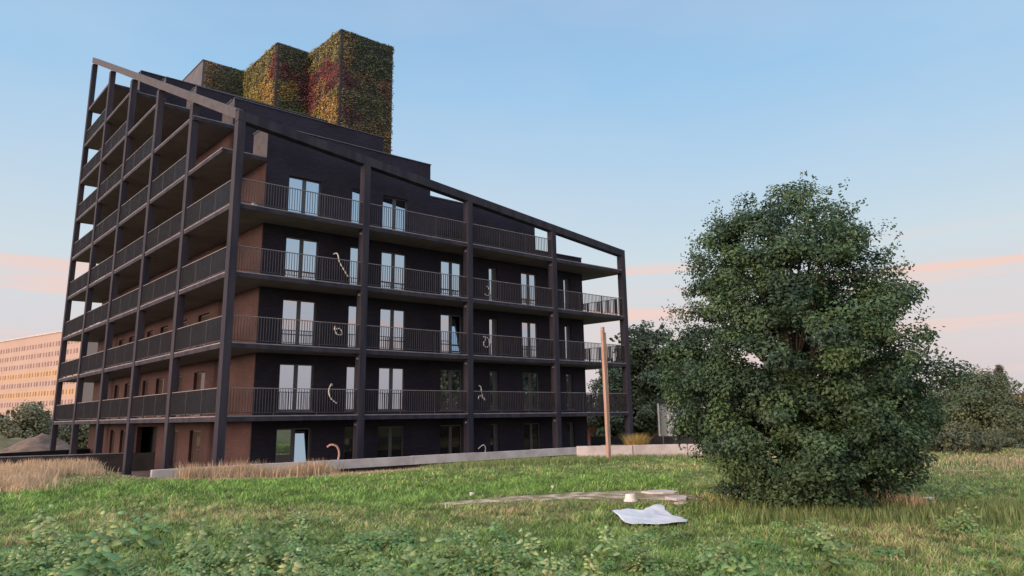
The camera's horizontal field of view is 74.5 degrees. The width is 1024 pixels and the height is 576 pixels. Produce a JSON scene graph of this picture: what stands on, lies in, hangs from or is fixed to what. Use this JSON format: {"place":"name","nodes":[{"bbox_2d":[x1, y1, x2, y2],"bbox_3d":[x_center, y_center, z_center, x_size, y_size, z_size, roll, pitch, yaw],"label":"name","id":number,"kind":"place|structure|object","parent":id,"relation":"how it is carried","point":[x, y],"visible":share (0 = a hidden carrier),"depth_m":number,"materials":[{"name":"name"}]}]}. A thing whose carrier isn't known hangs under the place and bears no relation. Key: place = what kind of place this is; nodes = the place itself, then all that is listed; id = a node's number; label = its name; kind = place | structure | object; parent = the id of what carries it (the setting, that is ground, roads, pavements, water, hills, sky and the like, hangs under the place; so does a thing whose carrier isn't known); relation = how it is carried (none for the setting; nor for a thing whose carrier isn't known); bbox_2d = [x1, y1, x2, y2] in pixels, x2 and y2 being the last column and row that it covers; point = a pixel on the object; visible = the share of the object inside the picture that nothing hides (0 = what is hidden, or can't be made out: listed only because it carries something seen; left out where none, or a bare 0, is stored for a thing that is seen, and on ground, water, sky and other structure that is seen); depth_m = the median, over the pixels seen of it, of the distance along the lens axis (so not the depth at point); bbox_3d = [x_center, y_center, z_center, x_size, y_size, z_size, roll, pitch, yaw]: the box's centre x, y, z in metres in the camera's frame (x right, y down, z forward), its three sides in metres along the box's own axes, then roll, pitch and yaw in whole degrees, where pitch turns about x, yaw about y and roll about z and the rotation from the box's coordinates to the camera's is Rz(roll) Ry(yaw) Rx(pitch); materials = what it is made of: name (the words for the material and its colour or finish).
{"place":"outdoors","nodes":[
{"label":"outdoors","id":0,"kind":"place"},
{"bbox_2d":[0,435,23,450],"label":"hill","id":1,"kind":"structure","parent":0,"point":[5,443],"depth_m":64.39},
{"bbox_2d":[0,433,69,452],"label":"hill","id":2,"kind":"structure","parent":0,"point":[41,442],"depth_m":61.42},
{"bbox_2d":[0,438,1023,575],"bbox_3d":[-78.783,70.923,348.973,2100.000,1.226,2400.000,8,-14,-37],"label":"ground","id":3,"kind":"structure","parent":0,"point":[563,506],"depth_m":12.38,"materials":[{"name":"green plant"}]},
{"bbox_2d":[0,400,65,438],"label":"bush","id":4,"kind":"object","parent":3,"relation":"on","point":[27,418],"visible":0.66,"depth_m":76.55,"materials":[{"name":"green plant"}]},
{"bbox_2d":[0,413,81,436],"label":"woodland","id":5,"kind":"object","parent":3,"relation":"on","point":[50,419],"visible":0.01,"depth_m":113.35,"materials":[{"name":"green plant"}]},
{"bbox_2d":[0,448,89,457],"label":"retaining wall","id":6,"kind":"structure","parent":3,"relation":"on","point":[61,452],"depth_m":44.65,"materials":[{"name":"black concrete"}]},
{"bbox_2d":[0,330,97,419],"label":"apartment block","id":7,"kind":"structure","parent":3,"relation":"on","point":[28,367],"depth_m":201.68,"materials":[{"name":"concrete"}]},
{"bbox_2d":[0,341,78,415],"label":"windows","id":8,"kind":"structure","parent":7,"relation":"in","point":[71,341],"depth_m":208.42,"materials":[{"name":"glass"}]},
{"bbox_2d":[46,420,89,448],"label":"bush","id":9,"kind":"object","parent":3,"relation":"on","point":[64,432],"visible":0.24,"depth_m":77.14,"materials":[{"name":"green plant"}]},
{"bbox_2d":[0,452,154,471],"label":"retaining wall","id":10,"kind":"structure","parent":3,"relation":"on","point":[143,462],"depth_m":39.12,"materials":[{"name":"concrete"}]},
{"bbox_2d":[49,29,633,477],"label":"apartment building","id":11,"kind":"structure","parent":3,"relation":"on","point":[345,285],"depth_m":35.77,"materials":[{"name":"brick"}]},
{"bbox_2d":[111,430,114,452],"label":"window","id":12,"kind":"structure","parent":11,"relation":"in","point":[113,439],"depth_m":44.53,"materials":[{"name":"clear glass"}]},
{"bbox_2d":[111,385,119,418],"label":"window","id":13,"kind":"structure","parent":11,"relation":"in","point":[118,385],"depth_m":45.11,"materials":[{"name":"clear glass"}]},
{"bbox_2d":[121,430,125,465],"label":"window","id":14,"kind":"structure","parent":11,"relation":"in","point":[124,432],"depth_m":42.87,"materials":[{"name":"clear glass"}]},
{"bbox_2d":[125,383,129,417],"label":"window","id":15,"kind":"structure","parent":11,"relation":"in","point":[128,388],"depth_m":43.50,"materials":[{"name":"clear glass"}]},
{"bbox_2d":[139,380,148,417],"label":"window","id":16,"kind":"structure","parent":11,"relation":"in","point":[147,382],"depth_m":40.86,"materials":[{"name":"clear glass"}]},
{"bbox_2d":[156,378,163,416],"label":"window","id":17,"kind":"structure","parent":11,"relation":"in","point":[161,381],"depth_m":39.05,"materials":[{"name":"clear glass"}]},
{"bbox_2d":[161,327,167,355],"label":"window","id":18,"kind":"structure","parent":11,"relation":"in","point":[166,328],"depth_m":39.61,"materials":[{"name":"clear glass"}]},
{"bbox_2d":[172,430,177,468],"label":"window","id":19,"kind":"structure","parent":11,"relation":"in","point":[176,431],"depth_m":36.18,"materials":[{"name":"clear glass"}]},
{"bbox_2d":[176,375,182,416],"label":"window","id":20,"kind":"structure","parent":11,"relation":"in","point":[181,376],"depth_m":36.82,"materials":[{"name":"clear glass"}]},
{"bbox_2d":[191,430,200,467],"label":"window","id":21,"kind":"structure","parent":11,"relation":"in","point":[196,433],"depth_m":34.12,"materials":[{"name":"clear glass"}]},
{"bbox_2d":[190,372,204,415],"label":"window","id":22,"kind":"structure","parent":11,"relation":"in","point":[200,376],"depth_m":34.72,"materials":[{"name":"clear glass"}]},
{"bbox_2d":[199,314,208,346],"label":"window","id":23,"kind":"structure","parent":11,"relation":"in","point":[205,317],"depth_m":35.36,"materials":[{"name":"clear glass"}]},
{"bbox_2d":[275,428,310,462],"bbox_3d":[-10.023,7.503,30.515,1.610,2.240,0.350,8,-14,-37],"label":"window","id":24,"kind":"structure","parent":11,"relation":"in","point":[291,443],"depth_m":30.47,"materials":[{"name":"clear glass"}]},
{"bbox_2d":[277,363,312,411],"bbox_3d":[-9.939,4.575,30.912,1.670,2.175,0.230,8,-14,-37],"label":"window","id":25,"kind":"structure","parent":11,"relation":"in","point":[290,375],"depth_m":30.98,"materials":[{"name":"clear glass"}]},
{"bbox_2d":[281,299,315,345],"bbox_3d":[-9.985,1.630,31.481,1.670,2.175,0.230,8,-14,-37],"label":"window","id":26,"kind":"structure","parent":11,"relation":"in","point":[292,309],"depth_m":31.56,"materials":[{"name":"clear glass"}]},
{"bbox_2d":[284,236,317,279],"bbox_3d":[-10.078,-1.320,32.111,1.610,2.140,0.080,8,-14,-37],"label":"window","id":27,"kind":"structure","parent":11,"relation":"in","point":[293,244],"depth_m":32.14,"materials":[{"name":"clear glass"}]},
{"bbox_2d":[288,176,319,215],"bbox_3d":[-10.124,-4.258,32.678,1.610,2.124,0.080,8,-14,-37],"label":"window","id":28,"kind":"structure","parent":11,"relation":"in","point":[298,183],"depth_m":32.71,"materials":[{"name":"clear glass"}]},
{"bbox_2d":[344,427,352,459],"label":"window","id":29,"kind":"structure","parent":11,"relation":"in","point":[348,447],"depth_m":32.13,"materials":[{"name":"black glass"}]},
{"bbox_2d":[346,366,354,410],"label":"window","id":30,"kind":"structure","parent":11,"relation":"in","point":[350,382],"depth_m":32.65,"materials":[{"name":"clear glass"}]},
{"bbox_2d":[348,305,356,347],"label":"window","id":31,"kind":"structure","parent":11,"relation":"in","point":[352,308],"depth_m":33.21,"materials":[{"name":"clear glass"}]},
{"bbox_2d":[350,246,357,284],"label":"window","id":32,"kind":"structure","parent":11,"relation":"in","point":[354,250],"depth_m":33.80,"materials":[{"name":"clear glass"}]},
{"bbox_2d":[351,189,359,222],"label":"window","id":33,"kind":"structure","parent":11,"relation":"in","point":[355,193],"depth_m":34.40,"materials":[{"name":"clear glass"}]},
{"bbox_2d":[377,426,402,457],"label":"window","id":34,"kind":"structure","parent":11,"relation":"in","point":[390,438],"depth_m":33.46,"materials":[{"name":"black glass"}]},
{"bbox_2d":[378,367,405,410],"bbox_3d":[-6.075,5.092,33.898,1.530,2.175,0.230,8,-14,-37],"label":"window","id":35,"kind":"structure","parent":11,"relation":"in","point":[390,378],"depth_m":33.97,"materials":[{"name":"clear glass"}]},
{"bbox_2d":[380,308,404,350],"bbox_3d":[-6.122,2.146,34.467,1.530,2.175,0.230,8,-14,-37],"label":"window","id":36,"kind":"structure","parent":11,"relation":"in","point":[389,317],"depth_m":34.55,"materials":[{"name":"clear glass"}]},
{"bbox_2d":[381,251,405,289],"bbox_3d":[-6.215,-0.804,35.097,1.470,2.140,0.080,8,-14,-37],"label":"window","id":37,"kind":"structure","parent":11,"relation":"in","point":[388,258],"depth_m":35.13,"materials":[{"name":"clear glass"}]},
{"bbox_2d":[382,196,406,231],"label":"window","id":38,"kind":"structure","parent":11,"relation":"in","point":[387,201],"depth_m":35.71,"materials":[{"name":"clear glass"}]},
{"bbox_2d":[440,425,460,453],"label":"window","id":39,"kind":"structure","parent":11,"relation":"in","point":[450,435],"depth_m":35.62,"materials":[{"name":"black glass"}]},
{"bbox_2d":[441,314,460,353],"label":"window","id":40,"kind":"structure","parent":11,"relation":"in","point":[448,323],"depth_m":36.77,"materials":[{"name":"clear glass"}]},
{"bbox_2d":[441,260,460,296],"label":"window","id":41,"kind":"structure","parent":11,"relation":"in","point":[447,267],"depth_m":37.35,"materials":[{"name":"clear glass"}]},
{"bbox_2d":[440,369,462,410],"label":"window","id":42,"kind":"structure","parent":11,"relation":"in","point":[450,400],"depth_m":36.12,"materials":[{"name":"clear glass"}]},
{"bbox_2d":[489,267,495,300],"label":"window","id":43,"kind":"structure","parent":11,"relation":"in","point":[492,271],"depth_m":39.08,"materials":[{"name":"clear glass"}]},
{"bbox_2d":[489,318,496,355],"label":"window","id":44,"kind":"structure","parent":11,"relation":"in","point":[492,322],"depth_m":38.47,"materials":[{"name":"clear glass"}]},
{"bbox_2d":[490,424,497,451],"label":"window","id":45,"kind":"structure","parent":11,"relation":"in","point":[493,427],"depth_m":37.39,"materials":[{"name":"black glass"}]},
{"bbox_2d":[490,371,497,409],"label":"window","id":46,"kind":"structure","parent":11,"relation":"in","point":[493,374],"depth_m":37.92,"materials":[{"name":"clear glass"}]},
{"bbox_2d":[521,272,536,305],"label":"window","id":47,"kind":"structure","parent":11,"relation":"in","point":[526,278],"depth_m":40.72,"materials":[{"name":"clear glass"}]},
{"bbox_2d":[522,322,537,357],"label":"window","id":48,"kind":"structure","parent":11,"relation":"in","point":[529,329],"depth_m":40.13,"materials":[{"name":"clear glass"}]},
{"bbox_2d":[523,372,539,409],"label":"window","id":49,"kind":"structure","parent":11,"relation":"in","point":[530,380],"depth_m":39.55,"materials":[{"name":"clear glass"}]},
{"bbox_2d":[524,423,539,449],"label":"window","id":50,"kind":"structure","parent":11,"relation":"in","point":[531,430],"depth_m":39.03,"materials":[{"name":"black glass"}]},
{"bbox_2d":[563,279,568,308],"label":"window","id":51,"kind":"structure","parent":11,"relation":"in","point":[565,281],"depth_m":42.59,"materials":[{"name":"clear glass"}]},
{"bbox_2d":[565,326,570,359],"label":"window","id":52,"kind":"structure","parent":11,"relation":"in","point":[567,328],"depth_m":41.99,"materials":[{"name":"clear glass"}]},
{"bbox_2d":[566,374,572,409],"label":"window","id":53,"kind":"structure","parent":11,"relation":"in","point":[568,376],"depth_m":41.45,"materials":[{"name":"clear glass"}]},
{"bbox_2d":[568,422,573,446],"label":"window","id":54,"kind":"structure","parent":11,"relation":"in","point":[570,424],"depth_m":40.91,"materials":[{"name":"black glass"}]},
{"bbox_2d":[150,447,576,478],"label":"concrete wall","id":55,"kind":"structure","parent":3,"relation":"on","point":[381,464],"depth_m":29.97,"materials":[{"name":"grey concrete"}]},
{"bbox_2d":[0,479,1023,575],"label":"weeds","id":56,"kind":"object","parent":3,"relation":"on","point":[194,554],"visible":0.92,"depth_m":7.68,"materials":[{"name":"green plant"}]},
{"bbox_2d":[587,411,601,443],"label":"pink house","id":57,"kind":"structure","parent":3,"relation":"on","point":[590,430],"depth_m":68.56,"materials":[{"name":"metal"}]},
{"bbox_2d":[600,327,610,459],"bbox_3d":[3.605,4.187,25.895,0.198,5.420,0.144,8,-14,-37],"label":"wooden post","id":58,"kind":"object","parent":3,"relation":"on","point":[605,387],"visible":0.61,"depth_m":25.90,"materials":[{"name":"brown wood"}]},
{"bbox_2d":[586,361,624,435],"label":"leafy tree","id":59,"kind":"object","parent":3,"relation":"on","point":[598,420],"visible":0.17,"depth_m":64.19,"materials":[{"name":"green plant"}]},
{"bbox_2d":[624,493,637,501],"bbox_3d":[2.320,4.103,13.169,0.276,0.138,0.276,8,-14,-37],"label":"overturned tub","id":60,"kind":"object","parent":3,"relation":"on","point":[629,497],"visible":0.99,"depth_m":13.08,"materials":[{"name":"white plastic"}]},
{"bbox_2d":[618,433,653,444],"bbox_3d":[5.070,6.402,27.273,1.946,1.148,1.824,-5,-12,22],"label":"feathery weed","id":61,"kind":"object","parent":3,"relation":"on","point":[638,440],"visible":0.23,"depth_m":27.16,"materials":[{"name":"yellow plant"}]},
{"bbox_2d":[599,320,682,435],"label":"leafy tree","id":62,"kind":"object","parent":3,"relation":"on","point":[644,367],"visible":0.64,"depth_m":57.81,"materials":[{"name":"green plant"}]},
{"bbox_2d":[590,435,697,445],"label":"dark fence","id":63,"kind":"object","parent":3,"relation":"on","point":[601,440],"visible":0.12,"depth_m":45.34,"materials":[{"name":"metal"}]},
{"bbox_2d":[612,504,687,523],"bbox_3d":[2.225,3.714,11.060,1.057,0.129,1.380,1,-11,-9],"label":"plastic sheet","id":64,"kind":"object","parent":3,"relation":"on","point":[656,514],"visible":1,"depth_m":11.00,"materials":[{"name":"white plastic"}]},
{"bbox_2d":[657,403,659,435],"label":"white pole","id":65,"kind":"object","parent":3,"relation":"on","point":[658,418],"visible":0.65,"depth_m":49.00,"materials":[{"name":"white metal"}]},
{"bbox_2d":[576,444,768,457],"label":"barrier wall","id":66,"kind":"structure","parent":3,"relation":"on","point":[659,450],"depth_m":26.81,"materials":[{"name":"concrete"}]},
{"bbox_2d":[652,399,726,435],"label":"white house","id":67,"kind":"structure","parent":3,"relation":"on","point":[663,421],"depth_m":54.03,"materials":[{"name":"metal"}]},
{"bbox_2d":[657,345,744,409],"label":"leafy tree","id":68,"kind":"object","parent":3,"relation":"on","point":[690,366],"depth_m":58.42,"materials":[{"name":"green plant"}]},
{"bbox_2d":[410,452,1023,530],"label":"tall green grass","id":69,"kind":"structure","parent":3,"relation":"on","point":[1000,509],"depth_m":10.89,"materials":[{"name":"green plant"}]},
{"bbox_2d":[653,170,975,512],"bbox_3d":[5.343,1.045,12.834,5.299,6.439,5.209,-3,-11,11],"label":"broadleaf tree","id":70,"kind":"object","parent":3,"relation":"on","point":[786,399],"visible":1,"depth_m":11.56,"materials":[{"name":"green plant"}]},
{"bbox_2d":[827,342,877,427],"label":"leafy tree","id":71,"kind":"object","parent":3,"relation":"on","point":[858,381],"visible":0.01,"depth_m":51.70,"materials":[{"name":"green plant"}]},
{"bbox_2d":[917,418,1004,453],"bbox_3d":[17.943,6.314,27.569,3.831,1.986,3.758,8,-14,-37],"label":"bush","id":72,"kind":"object","parent":3,"relation":"on","point":[951,444],"visible":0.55,"depth_m":26.62,"materials":[{"name":"green plant"}]},
{"bbox_2d":[926,364,1023,444],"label":"willow","id":73,"kind":"object","parent":3,"relation":"on","point":[984,402],"visible":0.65,"depth_m":43.09,"materials":[{"name":"green plant"}]},
{"bbox_2d":[959,424,1023,449],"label":"bush","id":74,"kind":"object","parent":3,"relation":"on","point":[1012,441],"visible":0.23,"depth_m":30.57,"materials":[{"name":"green plant"}]},
{"bbox_2d":[995,364,1018,407],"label":"conifer","id":75,"kind":"object","parent":3,"relation":"on","point":[999,369],"visible":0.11,"depth_m":57.38,"materials":[{"name":"green plant"}]},
{"bbox_2d":[992,422,1022,443],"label":"bush","id":76,"kind":"object","parent":3,"relation":"on","point":[1007,426],"visible":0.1,"depth_m":33.80,"materials":[{"name":"green plant"}]},
{"bbox_2d":[0,455,1023,512],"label":"straw grass","id":77,"kind":"structure","parent":0,"point":[35,474],"depth_m":23.31,"materials":[{"name":"beige plant"}]},
{"bbox_2d":[0,0,1023,409],"label":"sky","id":78,"kind":"structure","parent":0,"point":[619,124],"materials":[{"name":"blue"}]},
{"bbox_2d":[439,490,695,504],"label":"bare track","id":79,"kind":"structure","parent":0,"point":[611,495],"depth_m":13.96,"materials":[{"name":"soil"}]},
{"bbox_2d":[641,489,678,493],"bbox_3d":[3.220,4.409,14.525,0.665,0.070,0.624,8,-14,-37],"label":"broken slab","id":80,"kind":"object","parent":79,"relation":"on","point":[663,491],"depth_m":14.42,"materials":[{"name":"concrete"}]},
{"bbox_2d":[665,495,687,500],"bbox_3d":[3.316,4.237,13.578,0.444,0.072,0.472,-3,-11,13],"label":"broken slab","id":81,"kind":"object","parent":79,"relation":"on","point":[678,497],"depth_m":13.44,"materials":[{"name":"concrete"}]},
{"bbox_2d":[674,501,687,504],"bbox_3d":[3.248,4.129,12.906,0.252,0.052,0.269,-8,-13,33],"label":"broken slab","id":82,"kind":"object","parent":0,"point":[680,502],"depth_m":12.86,"materials":[{"name":"concrete"}]}
]}

